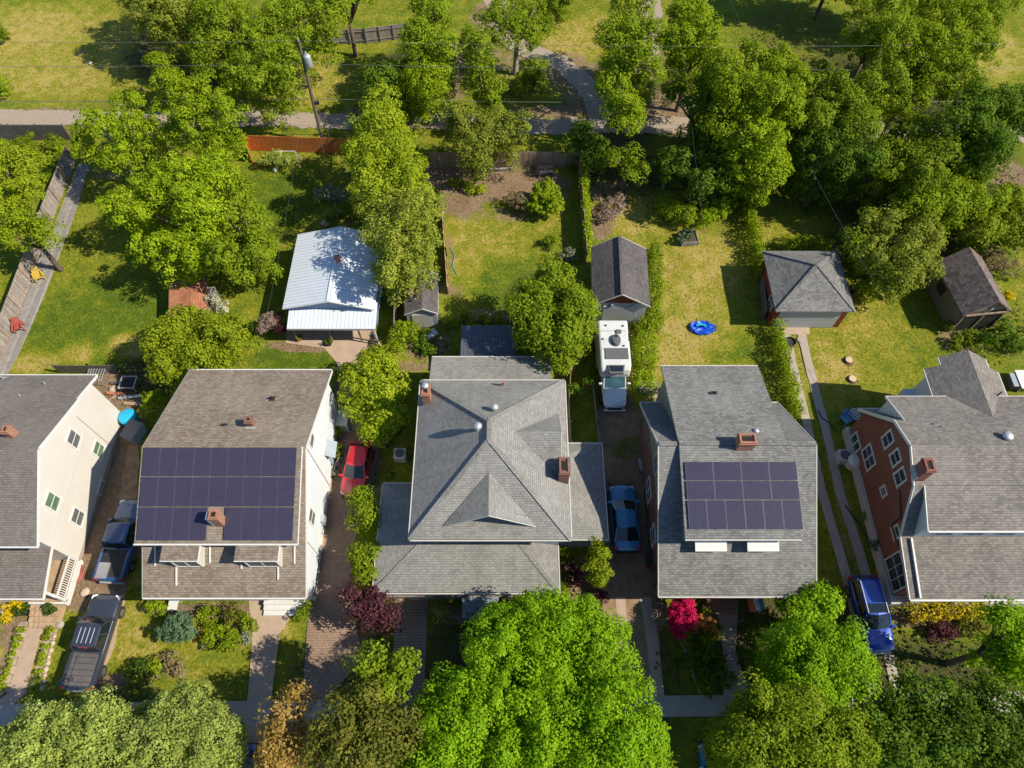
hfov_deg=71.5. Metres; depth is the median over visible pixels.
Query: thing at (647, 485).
window
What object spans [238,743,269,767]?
parked car
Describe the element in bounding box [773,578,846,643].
tree
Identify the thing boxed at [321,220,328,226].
stone
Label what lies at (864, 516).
flower pot
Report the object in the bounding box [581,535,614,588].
shrub
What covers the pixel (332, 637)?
brick driveway
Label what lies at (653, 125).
gravel alley
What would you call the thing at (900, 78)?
tree
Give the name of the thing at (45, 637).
grass tuft
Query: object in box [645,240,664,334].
hedge
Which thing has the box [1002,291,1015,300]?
shrub
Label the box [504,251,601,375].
tree
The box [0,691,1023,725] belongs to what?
sidewalk
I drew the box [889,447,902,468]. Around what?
window
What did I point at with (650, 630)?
concrete track
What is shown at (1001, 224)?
tree
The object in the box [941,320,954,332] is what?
shrub
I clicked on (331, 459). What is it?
door
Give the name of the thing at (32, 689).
grass tuft
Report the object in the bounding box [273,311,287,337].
shrub
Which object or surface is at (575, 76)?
gravel lane
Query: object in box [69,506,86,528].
window
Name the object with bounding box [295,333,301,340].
flower pot
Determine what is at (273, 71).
tree
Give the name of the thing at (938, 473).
house
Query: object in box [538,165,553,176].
garden bench
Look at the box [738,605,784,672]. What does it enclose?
shrub
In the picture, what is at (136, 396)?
plank
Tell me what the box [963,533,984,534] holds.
window
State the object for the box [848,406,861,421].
deck chair
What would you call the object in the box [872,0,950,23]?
tree
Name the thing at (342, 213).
shrub
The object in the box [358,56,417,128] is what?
tree
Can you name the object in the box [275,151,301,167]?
swing frame
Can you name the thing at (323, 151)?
overhead wire
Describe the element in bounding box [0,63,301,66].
overhead wire
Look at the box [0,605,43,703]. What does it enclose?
tan walk
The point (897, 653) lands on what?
shade plants
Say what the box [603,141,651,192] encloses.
tree
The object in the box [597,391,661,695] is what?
dirt driveway
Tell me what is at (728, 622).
garden walk
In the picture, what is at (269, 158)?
shrub
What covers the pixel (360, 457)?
parked car
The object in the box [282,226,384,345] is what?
garage
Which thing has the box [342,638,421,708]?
tree
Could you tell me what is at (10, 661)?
grass tuft
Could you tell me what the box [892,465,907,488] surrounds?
window
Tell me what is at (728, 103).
tree
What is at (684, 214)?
shrub
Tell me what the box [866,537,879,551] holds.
shrub
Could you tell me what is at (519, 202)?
shrub
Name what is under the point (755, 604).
flag
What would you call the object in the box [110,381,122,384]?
plank
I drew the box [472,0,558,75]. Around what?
tree
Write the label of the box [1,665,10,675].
grass tuft
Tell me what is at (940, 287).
window
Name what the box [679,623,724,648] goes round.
shrub
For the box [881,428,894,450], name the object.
window
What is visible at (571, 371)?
fence
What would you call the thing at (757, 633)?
shrub
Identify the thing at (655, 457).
window
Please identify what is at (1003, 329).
shrub
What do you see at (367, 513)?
tree
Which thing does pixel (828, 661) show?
tree
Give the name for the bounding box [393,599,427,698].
brick walk
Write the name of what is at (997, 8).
tree
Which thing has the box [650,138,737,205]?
tree
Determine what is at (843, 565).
wheel track
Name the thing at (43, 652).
grass tuft
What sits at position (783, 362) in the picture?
hedge
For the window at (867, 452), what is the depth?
48.49 m
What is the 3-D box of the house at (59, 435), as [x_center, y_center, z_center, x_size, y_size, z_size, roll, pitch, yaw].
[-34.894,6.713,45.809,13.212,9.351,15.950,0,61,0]
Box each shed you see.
[168,278,220,326]
[404,269,438,327]
[923,247,1011,331]
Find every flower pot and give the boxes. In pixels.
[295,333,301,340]
[324,337,332,345]
[331,469,337,475]
[701,605,711,614]
[861,511,866,519]
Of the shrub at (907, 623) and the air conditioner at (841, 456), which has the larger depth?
the air conditioner at (841, 456)
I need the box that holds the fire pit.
[784,337,796,346]
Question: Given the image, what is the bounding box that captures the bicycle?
[332,454,343,475]
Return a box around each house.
[0,374,121,627]
[133,369,350,615]
[372,356,608,617]
[638,365,816,614]
[842,350,1023,606]
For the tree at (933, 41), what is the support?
on the ground at (28, 24)
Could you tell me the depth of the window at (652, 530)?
46.24 m
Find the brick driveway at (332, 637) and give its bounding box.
[285,429,378,732]
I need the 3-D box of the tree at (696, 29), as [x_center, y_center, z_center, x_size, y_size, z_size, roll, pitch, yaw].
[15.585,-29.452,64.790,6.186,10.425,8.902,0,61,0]
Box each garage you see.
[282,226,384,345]
[591,236,650,322]
[758,250,855,327]
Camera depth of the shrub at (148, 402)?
51.85 m
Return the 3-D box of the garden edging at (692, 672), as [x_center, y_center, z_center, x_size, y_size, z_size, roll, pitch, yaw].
[11.042,17.432,44.138,0.250,0.140,3.328,-14,62,-8]
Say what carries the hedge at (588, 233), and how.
on the ground at (28, 24)
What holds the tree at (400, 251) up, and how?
on the ground at (28, 24)
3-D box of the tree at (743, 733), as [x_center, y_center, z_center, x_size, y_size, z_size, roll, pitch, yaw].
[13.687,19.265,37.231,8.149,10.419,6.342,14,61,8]
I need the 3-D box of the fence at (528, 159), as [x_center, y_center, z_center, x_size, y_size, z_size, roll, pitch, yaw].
[-0.663,-20.399,64.560,13.669,1.910,0.178,0,61,0]
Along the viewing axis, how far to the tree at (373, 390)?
49.02 m
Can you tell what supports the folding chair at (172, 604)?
on the ground at (28, 24)
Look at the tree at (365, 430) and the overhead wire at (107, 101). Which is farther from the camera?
the overhead wire at (107, 101)
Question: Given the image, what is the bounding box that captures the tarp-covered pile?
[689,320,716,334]
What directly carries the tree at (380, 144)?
on the ground at (28, 24)
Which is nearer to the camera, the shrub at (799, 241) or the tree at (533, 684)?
the tree at (533, 684)
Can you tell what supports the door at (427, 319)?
in the shed at (423, 308)
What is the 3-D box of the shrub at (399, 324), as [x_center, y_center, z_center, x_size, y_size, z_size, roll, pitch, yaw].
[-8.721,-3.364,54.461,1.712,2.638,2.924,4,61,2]
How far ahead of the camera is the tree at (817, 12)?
74.42 m
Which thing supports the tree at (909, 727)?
on the ground at (28, 24)
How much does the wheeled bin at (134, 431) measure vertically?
1.110 m
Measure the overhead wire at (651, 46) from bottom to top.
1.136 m
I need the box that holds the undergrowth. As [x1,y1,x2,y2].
[159,24,1023,365]
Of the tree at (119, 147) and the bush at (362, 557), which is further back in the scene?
the tree at (119, 147)
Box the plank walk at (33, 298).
[0,163,88,373]
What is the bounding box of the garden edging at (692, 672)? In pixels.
[678,640,700,692]
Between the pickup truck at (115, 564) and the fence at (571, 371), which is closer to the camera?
the pickup truck at (115, 564)
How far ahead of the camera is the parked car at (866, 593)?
44.15 m
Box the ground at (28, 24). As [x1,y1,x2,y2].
[0,0,1023,767]
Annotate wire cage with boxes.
[87,368,108,385]
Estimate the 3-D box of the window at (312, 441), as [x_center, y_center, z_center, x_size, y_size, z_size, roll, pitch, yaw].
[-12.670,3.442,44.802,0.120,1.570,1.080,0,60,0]
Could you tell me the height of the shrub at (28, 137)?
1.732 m
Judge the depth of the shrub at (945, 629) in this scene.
44.44 m
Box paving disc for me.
[797,336,803,341]
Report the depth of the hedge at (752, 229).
59.72 m
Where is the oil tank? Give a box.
[844,454,859,470]
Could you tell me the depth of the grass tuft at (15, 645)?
44.42 m
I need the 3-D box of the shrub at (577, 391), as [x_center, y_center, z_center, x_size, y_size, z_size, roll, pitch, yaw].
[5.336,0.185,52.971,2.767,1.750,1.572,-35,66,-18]
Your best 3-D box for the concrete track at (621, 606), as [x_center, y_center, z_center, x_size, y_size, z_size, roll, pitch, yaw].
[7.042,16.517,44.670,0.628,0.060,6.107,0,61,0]
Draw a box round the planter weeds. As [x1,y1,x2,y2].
[675,228,692,242]
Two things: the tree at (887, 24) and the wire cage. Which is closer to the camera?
the wire cage
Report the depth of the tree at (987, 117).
55.71 m
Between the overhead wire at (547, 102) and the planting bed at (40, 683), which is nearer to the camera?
the planting bed at (40, 683)
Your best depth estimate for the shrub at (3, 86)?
69.35 m
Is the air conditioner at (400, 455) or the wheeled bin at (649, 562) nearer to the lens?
the wheeled bin at (649, 562)
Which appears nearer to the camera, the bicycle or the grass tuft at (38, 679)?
the grass tuft at (38, 679)
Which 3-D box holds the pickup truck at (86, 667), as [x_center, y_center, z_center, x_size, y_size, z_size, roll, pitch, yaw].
[-25.915,15.826,43.939,2.380,1.856,5.840,3,61,1]
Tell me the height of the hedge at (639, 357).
2.480 m
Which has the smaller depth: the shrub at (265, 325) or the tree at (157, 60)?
the shrub at (265, 325)
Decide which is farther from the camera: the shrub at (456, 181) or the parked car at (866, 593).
the shrub at (456, 181)
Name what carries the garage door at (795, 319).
in the garage at (809, 289)
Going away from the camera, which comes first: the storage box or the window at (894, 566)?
the window at (894, 566)
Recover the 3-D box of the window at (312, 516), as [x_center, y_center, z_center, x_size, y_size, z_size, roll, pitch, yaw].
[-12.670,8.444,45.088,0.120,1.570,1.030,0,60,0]
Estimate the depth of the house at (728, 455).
42.46 m
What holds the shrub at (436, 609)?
on the ground at (28, 24)
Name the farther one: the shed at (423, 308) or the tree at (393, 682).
the shed at (423, 308)
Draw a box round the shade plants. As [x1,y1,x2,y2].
[127,317,1007,700]
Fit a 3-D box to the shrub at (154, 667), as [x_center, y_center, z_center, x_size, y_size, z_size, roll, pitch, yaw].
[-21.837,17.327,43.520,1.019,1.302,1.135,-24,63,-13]
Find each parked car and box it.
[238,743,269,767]
[338,441,374,499]
[607,484,641,552]
[696,740,709,767]
[845,575,896,654]
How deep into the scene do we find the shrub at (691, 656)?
43.61 m
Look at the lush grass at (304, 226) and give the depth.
58.20 m
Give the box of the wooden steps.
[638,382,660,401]
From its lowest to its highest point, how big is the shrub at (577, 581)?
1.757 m
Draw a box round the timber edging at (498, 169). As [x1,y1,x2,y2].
[474,167,511,171]
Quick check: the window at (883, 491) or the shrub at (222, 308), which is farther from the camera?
the shrub at (222, 308)
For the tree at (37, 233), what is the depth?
54.91 m
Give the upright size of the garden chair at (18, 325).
0.980 m
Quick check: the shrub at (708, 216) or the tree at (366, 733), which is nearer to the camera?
the tree at (366, 733)
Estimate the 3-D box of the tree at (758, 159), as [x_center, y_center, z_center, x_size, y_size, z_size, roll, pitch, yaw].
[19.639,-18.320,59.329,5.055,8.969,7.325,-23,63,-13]
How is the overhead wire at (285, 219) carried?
attached to the utility pole
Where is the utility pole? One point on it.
(306, 60)
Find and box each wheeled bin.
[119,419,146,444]
[645,550,653,567]
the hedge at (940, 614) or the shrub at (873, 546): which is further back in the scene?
the shrub at (873, 546)
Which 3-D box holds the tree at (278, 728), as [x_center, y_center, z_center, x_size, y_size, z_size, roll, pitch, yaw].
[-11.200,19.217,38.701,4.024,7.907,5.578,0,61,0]
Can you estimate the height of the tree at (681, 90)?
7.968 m
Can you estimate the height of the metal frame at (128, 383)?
0.570 m
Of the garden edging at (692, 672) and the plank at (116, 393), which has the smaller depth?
the garden edging at (692, 672)
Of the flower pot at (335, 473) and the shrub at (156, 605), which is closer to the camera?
the shrub at (156, 605)
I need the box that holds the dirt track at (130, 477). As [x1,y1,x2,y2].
[108,444,139,594]
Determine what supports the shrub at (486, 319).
on the ground at (28, 24)
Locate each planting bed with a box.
[2,621,27,692]
[29,628,57,692]
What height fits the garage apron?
0.060 m
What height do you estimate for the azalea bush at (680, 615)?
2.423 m
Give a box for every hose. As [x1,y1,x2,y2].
[76,565,83,582]
[845,505,867,540]
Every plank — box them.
[106,391,125,395]
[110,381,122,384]
[118,394,139,399]
[123,402,140,406]
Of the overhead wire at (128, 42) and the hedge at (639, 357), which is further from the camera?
the overhead wire at (128, 42)
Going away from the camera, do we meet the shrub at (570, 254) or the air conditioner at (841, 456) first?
the air conditioner at (841, 456)
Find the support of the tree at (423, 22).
on the ground at (28, 24)
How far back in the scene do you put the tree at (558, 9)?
73.78 m
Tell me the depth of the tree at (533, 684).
35.47 m
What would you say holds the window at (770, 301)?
in the garage at (809, 289)
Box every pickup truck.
[59,593,125,692]
[92,499,137,584]
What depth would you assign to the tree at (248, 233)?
54.35 m
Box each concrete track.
[616,597,631,694]
[640,597,663,695]
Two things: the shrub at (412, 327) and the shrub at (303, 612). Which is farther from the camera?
the shrub at (412, 327)
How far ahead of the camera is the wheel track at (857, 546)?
50.39 m
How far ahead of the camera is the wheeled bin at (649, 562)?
46.47 m
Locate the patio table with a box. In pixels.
[1013,370,1023,392]
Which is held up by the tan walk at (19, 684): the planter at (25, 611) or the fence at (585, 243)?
the planter at (25, 611)
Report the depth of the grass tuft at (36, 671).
43.67 m
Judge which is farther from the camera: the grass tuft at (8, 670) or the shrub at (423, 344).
the shrub at (423, 344)
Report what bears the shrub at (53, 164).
on the ground at (28, 24)
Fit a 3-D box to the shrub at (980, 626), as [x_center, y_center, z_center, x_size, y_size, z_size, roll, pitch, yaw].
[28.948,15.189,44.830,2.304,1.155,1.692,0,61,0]
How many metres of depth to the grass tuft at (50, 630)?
44.90 m
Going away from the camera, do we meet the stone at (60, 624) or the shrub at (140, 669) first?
the shrub at (140, 669)
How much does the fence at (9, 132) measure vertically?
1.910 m
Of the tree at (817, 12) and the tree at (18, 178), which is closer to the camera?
the tree at (18, 178)
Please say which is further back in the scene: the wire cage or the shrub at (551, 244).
the shrub at (551, 244)
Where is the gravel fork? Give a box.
[613,0,662,110]
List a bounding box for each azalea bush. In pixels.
[652,602,669,630]
[666,598,698,639]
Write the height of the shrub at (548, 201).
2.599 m
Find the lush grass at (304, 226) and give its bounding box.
[0,0,1019,687]
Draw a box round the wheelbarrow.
[419,328,438,341]
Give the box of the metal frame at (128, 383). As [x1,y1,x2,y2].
[118,376,140,391]
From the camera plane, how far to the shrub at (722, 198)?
60.95 m
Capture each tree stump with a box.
[842,356,853,365]
[846,375,856,384]
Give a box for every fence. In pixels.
[0,123,71,139]
[0,146,76,361]
[51,364,120,372]
[244,135,348,162]
[332,23,407,44]
[393,292,397,338]
[428,150,580,166]
[442,210,449,294]
[568,334,594,442]
[577,154,586,264]
[592,383,601,448]
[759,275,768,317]
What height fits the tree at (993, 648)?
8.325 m
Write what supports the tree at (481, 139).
on the ground at (28, 24)
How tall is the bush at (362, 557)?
4.165 m
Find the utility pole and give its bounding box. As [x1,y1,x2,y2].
[297,37,323,137]
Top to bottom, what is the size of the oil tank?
1.020 m
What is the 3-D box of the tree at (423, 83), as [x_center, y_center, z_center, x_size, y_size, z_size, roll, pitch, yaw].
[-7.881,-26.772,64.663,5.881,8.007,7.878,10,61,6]
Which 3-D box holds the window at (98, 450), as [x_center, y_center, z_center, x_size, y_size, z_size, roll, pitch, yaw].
[-28.670,4.560,49.327,0.120,1.320,1.130,0,60,0]
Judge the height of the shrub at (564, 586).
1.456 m
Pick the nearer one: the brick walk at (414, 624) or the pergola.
the brick walk at (414, 624)
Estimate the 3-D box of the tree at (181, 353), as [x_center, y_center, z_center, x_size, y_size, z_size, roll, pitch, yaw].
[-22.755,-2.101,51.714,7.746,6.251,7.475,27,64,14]
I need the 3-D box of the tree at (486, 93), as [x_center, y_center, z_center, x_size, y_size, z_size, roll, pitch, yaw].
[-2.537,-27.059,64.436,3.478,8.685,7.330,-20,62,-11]
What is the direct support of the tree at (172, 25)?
on the ground at (28, 24)
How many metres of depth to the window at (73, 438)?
46.55 m
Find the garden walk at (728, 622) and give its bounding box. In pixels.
[717,599,746,694]
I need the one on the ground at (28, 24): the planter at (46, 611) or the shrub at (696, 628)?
the shrub at (696, 628)
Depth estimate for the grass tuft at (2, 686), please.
43.27 m
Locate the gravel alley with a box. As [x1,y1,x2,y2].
[0,109,1023,143]
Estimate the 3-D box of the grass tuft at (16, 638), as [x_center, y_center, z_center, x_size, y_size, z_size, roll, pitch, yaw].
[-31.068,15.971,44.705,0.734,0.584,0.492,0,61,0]
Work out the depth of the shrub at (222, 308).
55.37 m
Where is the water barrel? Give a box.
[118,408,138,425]
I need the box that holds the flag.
[747,598,764,612]
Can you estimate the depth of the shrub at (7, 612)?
45.12 m
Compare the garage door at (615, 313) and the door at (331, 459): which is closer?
the door at (331, 459)
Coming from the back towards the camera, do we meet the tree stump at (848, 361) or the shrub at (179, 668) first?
the tree stump at (848, 361)
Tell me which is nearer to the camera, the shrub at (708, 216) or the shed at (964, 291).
the shed at (964, 291)
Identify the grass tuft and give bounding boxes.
[0,674,8,684]
[0,684,7,693]
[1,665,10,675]
[6,658,14,666]
[7,650,16,657]
[10,640,20,649]
[12,634,23,641]
[14,626,26,632]
[28,684,39,693]
[31,676,42,684]
[32,668,43,675]
[36,657,46,666]
[37,649,46,658]
[41,633,50,640]
[41,643,51,649]
[44,625,54,633]
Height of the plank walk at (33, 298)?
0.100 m
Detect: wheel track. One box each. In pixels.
[783,334,875,691]
[798,334,897,689]
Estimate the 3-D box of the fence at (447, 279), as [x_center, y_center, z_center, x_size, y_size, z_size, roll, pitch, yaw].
[-5.588,-11.191,59.781,0.148,1.160,8.480,-5,61,-3]
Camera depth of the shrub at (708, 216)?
60.95 m
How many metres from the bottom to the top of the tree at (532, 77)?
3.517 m
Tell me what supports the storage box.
on the ground at (28, 24)
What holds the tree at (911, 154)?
on the ground at (28, 24)
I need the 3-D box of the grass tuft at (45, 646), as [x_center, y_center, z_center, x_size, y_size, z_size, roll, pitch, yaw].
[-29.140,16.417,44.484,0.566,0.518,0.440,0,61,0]
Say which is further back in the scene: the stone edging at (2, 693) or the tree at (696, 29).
the tree at (696, 29)
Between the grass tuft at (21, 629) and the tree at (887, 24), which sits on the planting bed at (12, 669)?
the grass tuft at (21, 629)
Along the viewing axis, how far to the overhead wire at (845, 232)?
53.54 m
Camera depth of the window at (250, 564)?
41.92 m
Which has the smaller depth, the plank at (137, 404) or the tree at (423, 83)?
the plank at (137, 404)
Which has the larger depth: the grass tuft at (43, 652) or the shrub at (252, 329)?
the shrub at (252, 329)
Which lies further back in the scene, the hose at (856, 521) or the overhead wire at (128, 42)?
the overhead wire at (128, 42)
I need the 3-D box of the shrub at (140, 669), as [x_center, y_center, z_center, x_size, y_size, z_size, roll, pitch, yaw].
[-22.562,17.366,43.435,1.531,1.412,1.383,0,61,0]
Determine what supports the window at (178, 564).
in the house at (235, 478)
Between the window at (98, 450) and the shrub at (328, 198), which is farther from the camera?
the shrub at (328, 198)
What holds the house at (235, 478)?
on the ground at (28, 24)
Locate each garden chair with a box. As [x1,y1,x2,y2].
[9,316,25,333]
[30,266,46,282]
[838,408,854,426]
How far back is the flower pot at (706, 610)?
45.31 m
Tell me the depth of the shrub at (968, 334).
55.21 m
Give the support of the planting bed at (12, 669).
on the ground at (28, 24)
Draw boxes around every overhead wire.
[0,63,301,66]
[0,99,295,101]
[38,41,264,42]
[255,76,305,363]
[306,74,339,227]
[319,41,1023,46]
[328,99,958,102]
[336,64,998,69]
[685,57,723,361]
[731,2,924,367]
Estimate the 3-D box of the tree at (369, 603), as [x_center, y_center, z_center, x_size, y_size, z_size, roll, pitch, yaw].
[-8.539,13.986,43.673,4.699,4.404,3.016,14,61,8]
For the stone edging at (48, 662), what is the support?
on the ground at (28, 24)
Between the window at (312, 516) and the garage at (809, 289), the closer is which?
the window at (312, 516)
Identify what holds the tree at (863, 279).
on the ground at (28, 24)
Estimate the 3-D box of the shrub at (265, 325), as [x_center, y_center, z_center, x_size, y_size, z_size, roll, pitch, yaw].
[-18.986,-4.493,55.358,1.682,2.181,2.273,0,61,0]
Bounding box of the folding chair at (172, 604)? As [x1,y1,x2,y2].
[167,600,180,610]
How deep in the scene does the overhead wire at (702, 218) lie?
54.13 m
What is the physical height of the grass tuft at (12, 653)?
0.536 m
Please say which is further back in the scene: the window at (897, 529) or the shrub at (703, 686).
the window at (897, 529)
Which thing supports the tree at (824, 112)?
on the ground at (28, 24)
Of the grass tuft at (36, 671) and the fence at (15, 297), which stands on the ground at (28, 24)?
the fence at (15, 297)
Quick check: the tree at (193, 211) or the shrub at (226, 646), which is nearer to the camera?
the shrub at (226, 646)
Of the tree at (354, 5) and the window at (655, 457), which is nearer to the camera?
the window at (655, 457)
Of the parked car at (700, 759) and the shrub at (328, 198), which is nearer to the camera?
the parked car at (700, 759)
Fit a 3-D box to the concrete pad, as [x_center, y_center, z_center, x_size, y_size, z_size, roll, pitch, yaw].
[-13.772,-0.025,54.031,8.326,0.060,9.893,0,61,0]
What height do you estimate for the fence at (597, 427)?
0.860 m
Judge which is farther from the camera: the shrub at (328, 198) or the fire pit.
the shrub at (328, 198)
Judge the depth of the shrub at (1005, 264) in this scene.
58.60 m
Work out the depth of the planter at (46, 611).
45.11 m
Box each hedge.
[577,159,593,257]
[630,315,659,411]
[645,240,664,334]
[740,184,766,282]
[766,315,805,421]
[901,601,992,624]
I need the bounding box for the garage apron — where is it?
[781,327,809,334]
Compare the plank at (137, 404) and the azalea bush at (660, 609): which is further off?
the plank at (137, 404)
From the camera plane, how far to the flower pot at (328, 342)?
55.37 m
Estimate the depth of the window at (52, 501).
44.39 m
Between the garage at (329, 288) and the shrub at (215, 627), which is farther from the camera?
the garage at (329, 288)
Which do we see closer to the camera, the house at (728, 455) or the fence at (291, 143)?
the house at (728, 455)
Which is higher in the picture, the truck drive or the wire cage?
the wire cage
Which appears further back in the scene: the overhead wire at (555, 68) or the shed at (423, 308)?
the overhead wire at (555, 68)
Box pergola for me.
[460,325,515,355]
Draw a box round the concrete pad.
[286,331,378,442]
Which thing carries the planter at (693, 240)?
on the ground at (28, 24)
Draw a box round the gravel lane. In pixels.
[483,0,612,118]
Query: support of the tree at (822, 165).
on the ground at (28, 24)
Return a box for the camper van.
[594,321,630,411]
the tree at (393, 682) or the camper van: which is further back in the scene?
the camper van
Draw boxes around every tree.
[0,138,52,229]
[0,207,66,271]
[0,683,152,767]
[69,88,167,178]
[94,146,241,288]
[113,0,216,72]
[113,675,248,767]
[139,66,252,171]
[139,304,263,395]
[141,50,185,98]
[182,0,351,131]
[203,170,286,287]
[253,676,330,767]
[297,667,429,767]
[315,0,377,56]
[333,575,403,637]
[336,343,412,435]
[340,78,432,230]
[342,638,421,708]
[344,484,382,537]
[353,185,447,307]
[356,413,401,448]
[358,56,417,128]
[387,31,458,129]
[393,583,672,767]
[395,0,465,98]
[439,100,533,183]
[460,22,508,128]
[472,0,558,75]
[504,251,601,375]
[516,54,551,93]
[542,0,574,23]
[556,118,609,174]
[592,0,677,113]
[592,47,666,148]
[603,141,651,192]
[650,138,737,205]
[657,0,727,112]
[658,69,722,161]
[694,37,772,169]
[697,666,881,767]
[710,110,794,207]
[744,42,813,154]
[744,614,884,740]
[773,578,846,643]
[774,117,891,208]
[785,58,886,177]
[791,0,851,19]
[836,661,981,767]
[837,223,912,302]
[840,0,923,108]
[844,202,949,306]
[845,50,991,137]
[853,105,964,215]
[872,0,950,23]
[875,0,994,122]
[888,160,1012,241]
[911,669,1023,767]
[925,76,1023,192]
[938,0,1023,106]
[943,592,1023,702]
[957,181,1023,256]
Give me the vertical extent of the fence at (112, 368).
1.260 m
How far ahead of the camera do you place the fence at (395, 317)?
56.12 m
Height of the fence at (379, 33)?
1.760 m
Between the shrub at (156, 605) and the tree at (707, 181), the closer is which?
the shrub at (156, 605)
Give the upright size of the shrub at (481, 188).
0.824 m
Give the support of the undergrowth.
on the ground at (28, 24)
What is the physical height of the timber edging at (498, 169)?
0.240 m
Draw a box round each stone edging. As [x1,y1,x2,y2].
[0,633,17,694]
[39,634,56,689]
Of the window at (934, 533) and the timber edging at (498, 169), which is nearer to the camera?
the window at (934, 533)
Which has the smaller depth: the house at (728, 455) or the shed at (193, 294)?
the house at (728, 455)
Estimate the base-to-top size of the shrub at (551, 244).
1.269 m
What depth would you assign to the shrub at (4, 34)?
73.45 m
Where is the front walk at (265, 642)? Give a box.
[244,601,291,742]
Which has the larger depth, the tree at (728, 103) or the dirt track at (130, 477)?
the tree at (728, 103)
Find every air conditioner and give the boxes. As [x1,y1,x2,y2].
[393,448,406,462]
[834,449,851,464]
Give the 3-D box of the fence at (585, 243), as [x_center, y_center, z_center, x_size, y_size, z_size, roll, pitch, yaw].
[6.079,-15.385,61.723,0.149,1.910,11.450,0,61,0]
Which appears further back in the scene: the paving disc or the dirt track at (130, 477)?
the paving disc
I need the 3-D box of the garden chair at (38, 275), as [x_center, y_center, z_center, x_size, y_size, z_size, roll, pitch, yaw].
[-39.035,-9.015,58.481,0.800,0.980,0.870,-31,65,-16]
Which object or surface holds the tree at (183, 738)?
on the ground at (28, 24)
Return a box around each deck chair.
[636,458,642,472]
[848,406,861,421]
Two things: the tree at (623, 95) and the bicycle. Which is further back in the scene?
the tree at (623, 95)
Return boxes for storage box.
[1005,373,1020,389]
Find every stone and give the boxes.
[55,620,63,628]
[80,587,89,596]
[108,385,117,391]
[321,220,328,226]
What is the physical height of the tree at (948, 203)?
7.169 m
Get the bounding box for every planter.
[10,602,29,617]
[41,602,57,615]
[678,229,698,246]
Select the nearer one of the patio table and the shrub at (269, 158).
the patio table
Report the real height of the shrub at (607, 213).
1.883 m
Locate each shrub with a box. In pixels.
[0,25,12,42]
[0,74,14,97]
[0,600,24,623]
[7,131,65,153]
[35,142,63,186]
[127,657,154,679]
[136,388,166,418]
[143,600,168,616]
[145,656,165,676]
[154,609,197,643]
[157,648,186,677]
[194,602,231,651]
[199,629,252,649]
[202,290,229,313]
[214,609,259,652]
[220,600,241,625]
[243,320,259,335]
[255,311,277,334]
[257,148,292,168]
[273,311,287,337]
[293,599,314,622]
[311,183,348,205]
[324,200,362,221]
[333,426,345,458]
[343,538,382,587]
[386,320,409,356]
[405,320,420,342]
[412,327,438,356]
[428,597,448,624]
[444,311,502,328]
[446,176,463,187]
[462,180,486,195]
[504,186,527,210]
[523,176,564,215]
[543,234,561,249]
[557,246,577,262]
[559,545,571,602]
[560,557,588,587]
[566,372,596,397]
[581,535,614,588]
[589,586,609,603]
[596,191,626,223]
[653,194,697,227]
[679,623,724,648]
[680,643,736,691]
[691,612,719,638]
[693,194,737,229]
[697,677,713,694]
[710,181,744,209]
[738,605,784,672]
[746,624,770,649]
[778,233,834,250]
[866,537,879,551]
[897,610,932,627]
[924,619,960,644]
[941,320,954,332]
[948,327,983,352]
[952,612,991,639]
[978,316,1023,355]
[979,242,1023,278]
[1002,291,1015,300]
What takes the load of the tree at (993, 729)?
on the ground at (28, 24)
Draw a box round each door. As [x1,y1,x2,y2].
[327,456,333,464]
[412,314,432,327]
[601,306,636,322]
[773,312,841,327]
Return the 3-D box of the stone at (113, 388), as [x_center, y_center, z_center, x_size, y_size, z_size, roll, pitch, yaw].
[-30.156,0.353,53.705,0.679,0.228,0.610,-17,62,-10]
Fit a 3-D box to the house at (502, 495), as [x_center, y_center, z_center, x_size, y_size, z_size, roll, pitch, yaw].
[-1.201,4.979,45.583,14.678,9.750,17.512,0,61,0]
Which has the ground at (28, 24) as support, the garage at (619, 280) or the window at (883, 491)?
the garage at (619, 280)
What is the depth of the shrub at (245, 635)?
44.54 m
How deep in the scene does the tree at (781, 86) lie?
56.27 m
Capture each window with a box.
[43,489,62,513]
[65,427,82,450]
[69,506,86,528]
[91,439,106,460]
[97,478,105,495]
[170,562,203,566]
[244,562,281,566]
[307,506,316,528]
[309,433,315,451]
[645,476,651,505]
[650,523,655,547]
[653,451,656,476]
[767,294,773,311]
[851,431,860,453]
[861,442,876,472]
[879,484,887,499]
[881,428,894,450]
[884,550,905,593]
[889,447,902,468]
[890,523,899,541]
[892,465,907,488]
[932,533,953,534]
[935,280,945,295]
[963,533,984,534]
[994,533,1016,534]
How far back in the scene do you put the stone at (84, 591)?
46.18 m

